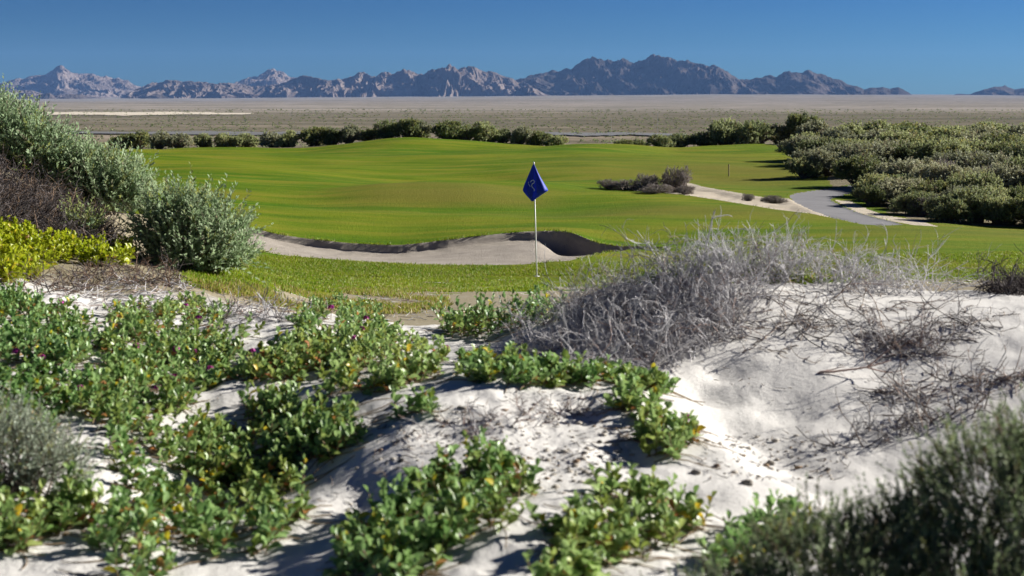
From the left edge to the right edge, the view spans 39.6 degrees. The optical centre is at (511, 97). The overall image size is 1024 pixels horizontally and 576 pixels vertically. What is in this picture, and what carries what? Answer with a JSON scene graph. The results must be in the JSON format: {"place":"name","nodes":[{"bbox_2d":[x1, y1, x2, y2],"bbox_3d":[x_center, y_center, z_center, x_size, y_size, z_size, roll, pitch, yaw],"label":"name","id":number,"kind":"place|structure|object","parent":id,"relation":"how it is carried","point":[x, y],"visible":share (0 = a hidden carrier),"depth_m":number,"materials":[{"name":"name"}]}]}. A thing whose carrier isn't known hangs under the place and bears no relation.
{"place":"outdoors","nodes":[
{"label":"outdoors","id":0,"kind":"place"},
{"bbox_2d":[13,93,170,98],"bbox_3d":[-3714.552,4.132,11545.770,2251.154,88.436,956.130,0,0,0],"label":"mountains","id":1,"kind":"structure","parent":0,"point":[75,96],"depth_m":11465.93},
{"bbox_2d":[0,65,297,96],"bbox_3d":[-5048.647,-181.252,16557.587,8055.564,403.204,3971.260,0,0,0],"label":"mountains","id":2,"kind":"structure","parent":0,"point":[59,80],"depth_m":16117.67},
{"bbox_2d":[69,131,300,134],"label":"tidal mud","id":3,"kind":"structure","parent":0,"point":[208,132],"depth_m":724.05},
{"bbox_2d":[0,64,520,98],"bbox_3d":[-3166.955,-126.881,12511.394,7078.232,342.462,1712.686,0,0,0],"label":"mountains","id":4,"kind":"structure","parent":0,"point":[468,81],"depth_m":12303.35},
{"bbox_2d":[289,142,534,147],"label":"ground","id":5,"kind":"structure","parent":0,"point":[338,144],"depth_m":103.90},
{"bbox_2d":[124,130,150,148],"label":"desert bush","id":6,"kind":"object","parent":5,"relation":"on","point":[141,138],"visible":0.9,"depth_m":107.61,"materials":[{"name":"green plant"}]},
{"bbox_2d":[148,130,171,148],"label":"desert bush","id":7,"kind":"object","parent":5,"relation":"on","point":[156,138],"visible":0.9,"depth_m":105.53,"materials":[{"name":"green plant"}]},
{"bbox_2d":[161,132,196,147],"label":"desert bush","id":8,"kind":"object","parent":5,"relation":"on","point":[180,140],"visible":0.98,"depth_m":105.73,"materials":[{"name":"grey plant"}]},
{"bbox_2d":[231,132,259,146],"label":"desert bush","id":9,"kind":"object","parent":5,"relation":"on","point":[244,139],"visible":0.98,"depth_m":107.48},
{"bbox_2d":[257,131,281,147],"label":"desert bush","id":10,"kind":"object","parent":5,"relation":"on","point":[268,139],"visible":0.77,"depth_m":106.16,"materials":[{"name":"green plant"}]},
{"bbox_2d":[274,129,298,147],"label":"desert bush","id":11,"kind":"object","parent":5,"relation":"on","point":[285,141],"visible":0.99,"depth_m":105.30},
{"bbox_2d":[297,125,326,146],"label":"desert bush","id":12,"kind":"object","parent":5,"relation":"on","point":[312,137],"visible":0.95,"depth_m":105.77,"materials":[{"name":"green plant"}]},
{"bbox_2d":[322,127,342,145],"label":"desert bush","id":13,"kind":"object","parent":5,"relation":"on","point":[330,136],"visible":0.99,"depth_m":105.41,"materials":[{"name":"green plant"}]},
{"bbox_2d":[338,123,363,143],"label":"desert bush","id":14,"kind":"object","parent":5,"relation":"on","point":[352,134],"visible":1,"depth_m":105.71,"materials":[{"name":"green plant"}]},
{"bbox_2d":[373,119,399,139],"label":"desert bush","id":15,"kind":"object","parent":5,"relation":"on","point":[382,131],"visible":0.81,"depth_m":106.34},
{"bbox_2d":[386,117,430,137],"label":"desert bush","id":16,"kind":"object","parent":5,"relation":"on","point":[408,128],"visible":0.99,"depth_m":105.62,"materials":[{"name":"green plant"}]},
{"bbox_2d":[450,122,482,139],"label":"desert bush","id":17,"kind":"object","parent":5,"relation":"on","point":[468,132],"visible":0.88,"depth_m":104.88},
{"bbox_2d":[472,121,506,141],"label":"desert bush","id":18,"kind":"object","parent":5,"relation":"on","point":[490,133],"visible":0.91,"depth_m":105.47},
{"bbox_2d":[509,125,534,143],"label":"desert bush","id":19,"kind":"object","parent":5,"relation":"on","point":[523,134],"visible":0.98,"depth_m":105.78,"materials":[{"name":"green plant"}]},
{"bbox_2d":[525,130,553,145],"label":"desert bush","id":20,"kind":"object","parent":5,"relation":"on","point":[536,138],"visible":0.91,"depth_m":105.89,"materials":[{"name":"green plant"}]},
{"bbox_2d":[687,131,718,145],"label":"desert bush","id":21,"kind":"object","parent":5,"relation":"on","point":[698,139],"visible":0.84,"depth_m":105.65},
{"bbox_2d":[705,117,741,144],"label":"desert bush","id":22,"kind":"object","parent":5,"relation":"on","point":[723,132],"visible":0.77,"depth_m":104.73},
{"bbox_2d":[734,118,783,143],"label":"desert bush","id":23,"kind":"object","parent":5,"relation":"on","point":[757,132],"visible":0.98,"depth_m":102.99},
{"bbox_2d":[0,165,1023,575],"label":"sand dune","id":24,"kind":"structure","parent":0,"point":[764,403],"depth_m":5.53,"materials":[{"name":"sand"}]},
{"bbox_2d":[0,215,90,283],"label":"yellow shrub","id":25,"kind":"object","parent":24,"relation":"on","point":[18,245],"visible":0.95,"depth_m":11.06,"materials":[{"name":"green plant"}]},
{"bbox_2d":[0,74,93,167],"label":"saltbush","id":26,"kind":"object","parent":24,"relation":"on","point":[18,133],"visible":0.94,"depth_m":14.59,"materials":[{"name":"green plant"}]},
{"bbox_2d":[0,280,103,445],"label":"sand verbena","id":27,"kind":"object","parent":24,"relation":"on","point":[24,334],"visible":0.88,"depth_m":6.68,"materials":[{"name":"green plant"}]},
{"bbox_2d":[0,375,111,498],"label":"silver bush","id":28,"kind":"object","parent":24,"relation":"on","point":[45,456],"visible":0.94,"depth_m":4.57,"materials":[{"name":"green plant"}]},
{"bbox_2d":[0,143,142,248],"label":"dead bush","id":29,"kind":"object","parent":24,"relation":"on","point":[22,204],"visible":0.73,"depth_m":12.61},
{"bbox_2d":[0,461,147,569],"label":"sand verbena","id":30,"kind":"object","parent":24,"relation":"on","point":[40,515],"visible":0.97,"depth_m":4.29,"materials":[{"name":"green plant"}]},
{"bbox_2d":[2,126,164,215],"bbox_3d":[-4.478,0.769,14.876,1.784,0.962,1.231,0,0,0],"label":"saltbush","id":31,"kind":"object","parent":24,"relation":"on","point":[107,175],"visible":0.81,"depth_m":14.61,"materials":[{"name":"green plant"}]},
{"bbox_2d":[59,191,128,238],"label":"saltbush","id":32,"kind":"object","parent":24,"relation":"on","point":[95,220],"visible":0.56,"depth_m":12.58,"materials":[{"name":"green plant"}]},
{"bbox_2d":[0,248,187,296],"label":"dead bush","id":33,"kind":"object","parent":24,"relation":"on","point":[85,277],"visible":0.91,"depth_m":10.62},
{"bbox_2d":[70,231,141,266],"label":"yellow shrub","id":34,"kind":"object","parent":24,"relation":"on","point":[93,250],"visible":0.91,"depth_m":11.47,"materials":[{"name":"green plant"}]},
{"bbox_2d":[64,412,159,488],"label":"sand verbena","id":35,"kind":"object","parent":24,"relation":"on","point":[120,435],"visible":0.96,"depth_m":5.15,"materials":[{"name":"green plant"}]},
{"bbox_2d":[56,317,256,444],"bbox_3d":[-1.548,1.220,6.444,1.033,0.229,2.323,0,0,-18],"label":"sand verbena","id":36,"kind":"object","parent":24,"relation":"on","point":[128,375],"visible":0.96,"depth_m":6.29,"materials":[{"name":"green plant"}]},
{"bbox_2d":[90,289,265,364],"bbox_3d":[-1.952,1.261,8.129,0.934,0.254,2.466,0,0,-16],"label":"sand verbena","id":37,"kind":"object","parent":24,"relation":"on","point":[140,321],"visible":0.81,"depth_m":7.74,"materials":[{"name":"green plant"}]},
{"bbox_2d":[58,444,303,575],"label":"sand verbena","id":38,"kind":"object","parent":24,"relation":"on","point":[121,516],"visible":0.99,"depth_m":4.29,"materials":[{"name":"green plant"}]},
{"bbox_2d":[113,162,276,282],"bbox_3d":[-2.905,1.110,12.890,1.471,1.051,1.414,0,0,0],"label":"saltbush","id":39,"kind":"object","parent":24,"relation":"on","point":[195,231],"visible":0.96,"depth_m":12.75,"materials":[{"name":"green plant"}]},
{"bbox_2d":[116,402,354,531],"bbox_3d":[-0.930,1.318,5.037,0.654,0.232,1.555,0,0,-31],"label":"sand verbena","id":40,"kind":"object","parent":24,"relation":"on","point":[234,466],"visible":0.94,"depth_m":5.17,"materials":[{"name":"green plant"}]},
{"bbox_2d":[45,268,448,327],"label":"twig litter","id":41,"kind":"object","parent":24,"relation":"on","point":[163,291],"visible":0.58,"depth_m":9.90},
{"bbox_2d":[189,276,311,324],"bbox_3d":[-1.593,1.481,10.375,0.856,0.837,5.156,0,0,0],"label":"dead bush","id":42,"kind":"object","parent":24,"relation":"on","point":[259,297],"visible":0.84,"depth_m":8.43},
{"bbox_2d":[228,375,405,483],"bbox_3d":[-0.762,1.249,5.624,0.622,0.253,1.195,0,0,-22],"label":"sand verbena","id":43,"kind":"object","parent":24,"relation":"on","point":[324,428],"visible":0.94,"depth_m":5.42,"materials":[{"name":"green plant"}]},
{"bbox_2d":[236,290,415,358],"bbox_3d":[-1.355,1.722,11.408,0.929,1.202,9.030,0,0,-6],"label":"sand verbena","id":44,"kind":"object","parent":24,"relation":"on","point":[350,311],"visible":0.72,"depth_m":8.04,"materials":[{"name":"green plant"}]},
{"bbox_2d":[223,319,450,413],"bbox_3d":[-0.807,1.204,6.828,1.059,0.323,2.323,0,0,0],"label":"sand verbena","id":45,"kind":"object","parent":24,"relation":"on","point":[350,360],"visible":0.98,"depth_m":6.44,"materials":[{"name":"green plant"}]},
{"bbox_2d":[368,382,452,422],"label":"sand verbena","id":46,"kind":"object","parent":24,"relation":"on","point":[423,401],"visible":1,"depth_m":5.30,"materials":[{"name":"green plant"}]},
{"bbox_2d":[316,426,544,575],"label":"sand verbena","id":47,"kind":"object","parent":24,"relation":"on","point":[436,534],"visible":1,"depth_m":4.04,"materials":[{"name":"green plant"}]},
{"bbox_2d":[128,385,838,548],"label":"sand crumbs","id":48,"kind":"object","parent":24,"relation":"on","point":[578,460],"visible":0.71,"depth_m":5.08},
{"bbox_2d":[423,282,566,341],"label":"sand verbena","id":49,"kind":"object","parent":24,"relation":"on","point":[456,321],"visible":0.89,"depth_m":8.34,"materials":[{"name":"green plant"}]},
{"bbox_2d":[399,384,609,443],"bbox_3d":[0.006,1.171,5.261,0.881,0.176,0.322,0,0,-31],"label":"sand debris","id":50,"kind":"object","parent":24,"relation":"on","point":[525,413],"visible":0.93,"depth_m":5.26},
{"bbox_2d":[76,346,989,552],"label":"twig litter","id":51,"kind":"object","parent":24,"relation":"on","point":[414,430],"visible":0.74,"depth_m":5.18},
{"bbox_2d":[428,340,705,405],"bbox_3d":[0.215,1.219,6.645,1.235,0.360,2.035,0,0,0],"label":"sand verbena","id":52,"kind":"object","parent":24,"relation":"on","point":[512,364],"visible":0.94,"depth_m":5.91,"materials":[{"name":"green plant"}]},
{"bbox_2d":[531,225,672,319],"bbox_3d":[0.508,1.011,8.123,0.992,0.566,0.664,0,0,19],"label":"dead bush","id":53,"kind":"object","parent":24,"relation":"on","point":[594,278],"visible":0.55,"depth_m":8.11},
{"bbox_2d":[514,461,716,575],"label":"sand verbena","id":54,"kind":"object","parent":24,"relation":"on","point":[577,524],"visible":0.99,"depth_m":3.98,"materials":[{"name":"green plant"}]},
{"bbox_2d":[483,219,803,374],"bbox_3d":[0.586,1.012,7.135,1.666,0.731,2.301,0,0,16],"label":"dead bush","id":55,"kind":"object","parent":24,"relation":"on","point":[629,345],"visible":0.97,"depth_m":7.26,"materials":[{"name":"plant"}]},
{"bbox_2d":[592,373,736,469],"bbox_3d":[0.563,1.177,5.286,0.491,0.207,0.983,0,0,0],"label":"sand verbena","id":56,"kind":"object","parent":24,"relation":"on","point":[681,431],"visible":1,"depth_m":5.17,"materials":[{"name":"green plant"}]},
{"bbox_2d":[674,488,838,571],"bbox_3d":[0.709,1.237,4.115,0.458,0.188,0.753,0,0,35],"label":"sand verbena","id":57,"kind":"object","parent":24,"relation":"on","point":[758,514],"visible":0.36,"depth_m":4.08,"materials":[{"name":"green plant"}]},
{"bbox_2d":[620,206,999,297],"bbox_3d":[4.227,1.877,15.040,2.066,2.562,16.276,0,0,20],"label":"dead bush","id":58,"kind":"object","parent":24,"relation":"on","point":[876,284],"visible":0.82,"depth_m":7.99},
{"bbox_2d":[639,382,1023,575],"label":"olive shrub","id":59,"kind":"object","parent":24,"relation":"on","point":[925,543],"visible":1,"depth_m":3.20,"materials":[{"name":"green plant"}]},
{"bbox_2d":[816,336,908,373],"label":"dead branch","id":60,"kind":"object","parent":24,"relation":"on","point":[841,370],"visible":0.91,"depth_m":6.37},
{"bbox_2d":[716,266,1019,363],"bbox_3d":[1.804,1.048,7.229,1.674,0.364,1.438,0,0,0],"label":"dead bush","id":61,"kind":"object","parent":24,"relation":"on","point":[823,307],"visible":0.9,"depth_m":7.08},
{"bbox_2d":[795,372,1012,452],"bbox_3d":[1.526,1.249,5.581,0.926,0.322,0.392,0,0,-14],"label":"dead bush","id":62,"kind":"object","parent":24,"relation":"on","point":[918,415],"visible":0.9,"depth_m":5.59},
{"bbox_2d":[834,303,988,365],"bbox_3d":[1.938,1.104,6.806,0.688,0.246,0.760,0,0,0],"label":"dead bush","id":63,"kind":"object","parent":24,"relation":"on","point":[925,347],"visible":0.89,"depth_m":6.77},
{"bbox_2d":[846,337,1023,407],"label":"dead bush","id":64,"kind":"object","parent":24,"relation":"on","point":[969,379],"visible":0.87,"depth_m":6.06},
{"bbox_2d":[956,247,1023,296],"bbox_3d":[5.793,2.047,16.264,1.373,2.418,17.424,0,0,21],"label":"dead bush","id":65,"kind":"object","parent":24,"relation":"on","point":[1013,284],"visible":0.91,"depth_m":8.33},
{"bbox_2d":[0,0,1023,94],"label":"sky","id":66,"kind":"structure","parent":0,"point":[952,47],"materials":[{"name":"blue"}]},
{"bbox_2d":[10,94,1023,148],"bbox_3d":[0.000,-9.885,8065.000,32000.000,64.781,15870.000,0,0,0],"label":"desert plain","id":67,"kind":"structure","parent":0,"point":[779,104],"depth_m":2041.51,"materials":[{"name":"sand"}]},
{"bbox_2d":[40,112,253,115],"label":"salt flat","id":68,"kind":"structure","parent":67,"relation":"on","point":[128,113],"depth_m":1637.79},
{"bbox_2d":[28,108,1023,148],"bbox_3d":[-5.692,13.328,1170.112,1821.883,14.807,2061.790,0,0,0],"label":"desert scrub","id":69,"kind":"object","parent":67,"relation":"on","point":[394,120],"visible":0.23,"depth_m":1187.37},
{"bbox_2d":[13,137,1023,299],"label":"lawn","id":70,"kind":"structure","parent":0,"point":[401,191],"depth_m":46.00,"materials":[{"name":"green plant"}]},
{"bbox_2d":[429,119,462,138],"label":"desert bush","id":71,"kind":"object","parent":70,"relation":"on","point":[445,129],"visible":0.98,"depth_m":104.14,"materials":[{"name":"green plant"}]},
{"bbox_2d":[246,228,665,264],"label":"bunker sand","id":72,"kind":"structure","parent":70,"relation":"on","point":[515,248],"depth_m":32.81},
{"bbox_2d":[523,162,547,276],"bbox_3d":[0.439,2.339,26.682,0.471,2.272,0.146,0,0,0],"label":"flagstick","id":73,"kind":"object","parent":70,"relation":"on","point":[534,187],"visible":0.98,"depth_m":26.66,"materials":[{"name":"blue fabric"}]},
{"bbox_2d":[176,182,1023,314],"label":"rough grass","id":74,"kind":"structure","parent":70,"relation":"on","point":[397,285],"depth_m":24.82,"materials":[{"name":"plant"}]},
{"bbox_2d":[646,134,675,146],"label":"desert bush","id":75,"kind":"object","parent":70,"relation":"on","point":[661,141],"visible":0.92,"depth_m":103.08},
{"bbox_2d":[775,133,825,156],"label":"desert bush","id":76,"kind":"object","parent":70,"relation":"on","point":[788,149],"visible":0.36,"depth_m":73.39,"materials":[{"name":"green plant"}]},
{"bbox_2d":[783,156,823,178],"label":"desert bush","id":77,"kind":"object","parent":70,"relation":"on","point":[799,166],"visible":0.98,"depth_m":61.99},
{"bbox_2d":[795,135,849,156],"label":"desert bush","id":78,"kind":"object","parent":70,"relation":"on","point":[817,143],"visible":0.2,"depth_m":70.22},
{"bbox_2d":[508,85,546,95],"bbox_3d":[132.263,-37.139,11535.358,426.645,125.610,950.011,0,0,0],"label":"mountains","id":79,"kind":"structure","parent":0,"point":[527,90],"depth_m":11479.95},
{"bbox_2d":[540,132,683,135],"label":"tidal mud","id":80,"kind":"structure","parent":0,"point":[590,134],"depth_m":680.36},
{"bbox_2d":[515,54,911,95],"bbox_3d":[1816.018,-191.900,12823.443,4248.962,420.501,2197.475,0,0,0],"label":"mountains","id":81,"kind":"structure","parent":0,"point":[653,74],"depth_m":12598.88,"materials":[{"name":"stone"}]},
{"bbox_2d":[622,183,937,226],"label":"bare sand","id":82,"kind":"structure","parent":0,"point":[724,195],"depth_m":45.59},
{"bbox_2d":[628,173,661,190],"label":"grey bush","id":83,"kind":"object","parent":82,"relation":"on","point":[643,182],"visible":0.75,"depth_m":51.36,"materials":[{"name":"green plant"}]},
{"bbox_2d":[638,183,674,193],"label":"grey bush","id":84,"kind":"object","parent":82,"relation":"on","point":[658,188],"visible":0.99,"depth_m":49.38,"materials":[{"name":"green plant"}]},
{"bbox_2d":[660,164,692,191],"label":"grey bush","id":85,"kind":"object","parent":82,"relation":"on","point":[682,176],"visible":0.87,"depth_m":51.33,"materials":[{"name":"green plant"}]},
{"bbox_2d":[790,186,902,224],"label":"cart path","id":86,"kind":"structure","parent":0,"point":[820,201],"depth_m":44.84,"materials":[{"name":"concrete"}]},
{"bbox_2d":[776,144,1023,226],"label":"rough ground","id":87,"kind":"structure","parent":0,"point":[835,182],"depth_m":40.99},
{"bbox_2d":[782,110,823,136],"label":"desert bush","id":88,"kind":"object","parent":87,"relation":"on","point":[793,121],"visible":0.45,"depth_m":104.59,"materials":[{"name":"green plant"}]},
{"bbox_2d":[794,118,829,134],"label":"desert bush","id":89,"kind":"object","parent":87,"relation":"on","point":[813,127],"visible":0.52,"depth_m":97.37,"materials":[{"name":"green plant"}]},
{"bbox_2d":[787,146,845,176],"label":"desert bush","id":90,"kind":"object","parent":87,"relation":"on","point":[825,157],"visible":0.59,"depth_m":62.55,"materials":[{"name":"green plant"}]},
{"bbox_2d":[820,125,856,141],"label":"desert bush","id":91,"kind":"object","parent":87,"relation":"on","point":[842,133],"visible":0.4,"depth_m":83.55,"materials":[{"name":"green plant"}]},
{"bbox_2d":[830,151,886,186],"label":"desert bush","id":92,"kind":"object","parent":87,"relation":"on","point":[852,168],"visible":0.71,"depth_m":54.26,"materials":[{"name":"green plant"}]},
{"bbox_2d":[835,140,903,163],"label":"desert bush","id":93,"kind":"object","parent":87,"relation":"on","point":[876,149],"visible":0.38,"depth_m":60.92,"materials":[{"name":"green plant"}]},
{"bbox_2d":[850,172,889,195],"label":"desert bush","id":94,"kind":"object","parent":87,"relation":"on","point":[864,179],"visible":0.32,"depth_m":49.43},
{"bbox_2d":[852,182,890,205],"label":"desert bush","id":95,"kind":"object","parent":87,"relation":"on","point":[870,195],"visible":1,"depth_m":45.18,"materials":[{"name":"green plant"}]},
{"bbox_2d":[844,119,899,135],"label":"desert bush","id":96,"kind":"object","parent":87,"relation":"on","point":[879,126],"visible":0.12,"depth_m":101.64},
{"bbox_2d":[878,139,921,162],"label":"desert bush","id":97,"kind":"object","parent":87,"relation":"on","point":[899,153],"visible":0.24,"depth_m":60.68,"materials":[{"name":"green plant"}]},
{"bbox_2d":[873,175,927,203],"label":"desert bush","id":98,"kind":"object","parent":87,"relation":"on","point":[896,187],"visible":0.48,"depth_m":45.63,"materials":[{"name":"green plant"}]},
{"bbox_2d":[866,127,938,143],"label":"desert bush","id":99,"kind":"object","parent":87,"relation":"on","point":[899,134],"visible":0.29,"depth_m":73.45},
{"bbox_2d":[872,156,934,176],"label":"desert bush","id":100,"kind":"object","parent":87,"relation":"on","point":[898,166],"visible":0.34,"depth_m":52.38,"materials":[{"name":"green plant"}]},
{"bbox_2d":[887,189,936,215],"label":"desert bush","id":101,"kind":"object","parent":87,"relation":"on","point":[900,204],"visible":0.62,"depth_m":42.12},
{"bbox_2d":[902,177,963,194],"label":"desert bush","id":102,"kind":"object","parent":87,"relation":"on","point":[928,187],"visible":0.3,"depth_m":44.26,"materials":[{"name":"green plant"}]},
{"bbox_2d":[908,160,965,189],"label":"desert bush","id":103,"kind":"object","parent":87,"relation":"on","point":[935,170],"visible":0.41,"depth_m":48.01,"materials":[{"name":"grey plant"}]},
{"bbox_2d":[906,136,975,164],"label":"desert bush","id":104,"kind":"object","parent":87,"relation":"on","point":[929,148],"visible":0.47,"depth_m":59.46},
{"bbox_2d":[919,195,974,223],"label":"desert bush","id":105,"kind":"object","parent":87,"relation":"on","point":[943,209],"visible":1,"depth_m":39.36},
{"bbox_2d":[921,148,975,168],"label":"desert bush","id":106,"kind":"object","parent":87,"relation":"on","point":[957,157],"visible":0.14,"depth_m":53.55,"materials":[{"name":"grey plant"}]},
{"bbox_2d":[939,168,1003,190],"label":"desert bush","id":107,"kind":"object","parent":87,"relation":"on","point":[968,178],"visible":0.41,"depth_m":44.23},
{"bbox_2d":[943,184,1001,222],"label":"desert bush","id":108,"kind":"object","parent":87,"relation":"on","point":[977,194],"visible":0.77,"depth_m":39.90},
{"bbox_2d":[938,136,1009,153],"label":"desert bush","id":109,"kind":"object","parent":87,"relation":"on","point":[972,144],"visible":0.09,"depth_m":62.40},
{"bbox_2d":[957,149,1021,170],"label":"desert bush","id":110,"kind":"object","parent":87,"relation":"on","point":[983,158],"visible":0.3,"depth_m":52.01,"materials":[{"name":"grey plant"}]},
{"bbox_2d":[975,193,1015,224],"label":"desert bush","id":111,"kind":"object","parent":87,"relation":"on","point":[993,214],"visible":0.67,"depth_m":39.32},
{"bbox_2d":[972,161,1023,191],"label":"desert bush","id":112,"kind":"object","parent":87,"relation":"on","point":[1005,172],"visible":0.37,"depth_m":45.61,"materials":[{"name":"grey plant"}]},
{"bbox_2d":[977,129,1023,145],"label":"desert bush","id":113,"kind":"object","parent":87,"relation":"on","point":[997,136],"visible":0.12,"depth_m":68.18,"materials":[{"name":"green plant"}]},
{"bbox_2d":[997,189,1023,224],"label":"desert bush","id":114,"kind":"object","parent":87,"relation":"on","point":[1017,208],"visible":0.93,"depth_m":39.13,"materials":[{"name":"green plant"}]},
{"bbox_2d":[955,85,1023,95],"bbox_3d":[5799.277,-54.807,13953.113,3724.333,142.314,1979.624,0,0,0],"label":"mountains","id":115,"kind":"structure","parent":0,"point":[1003,90],"depth_m":13889.87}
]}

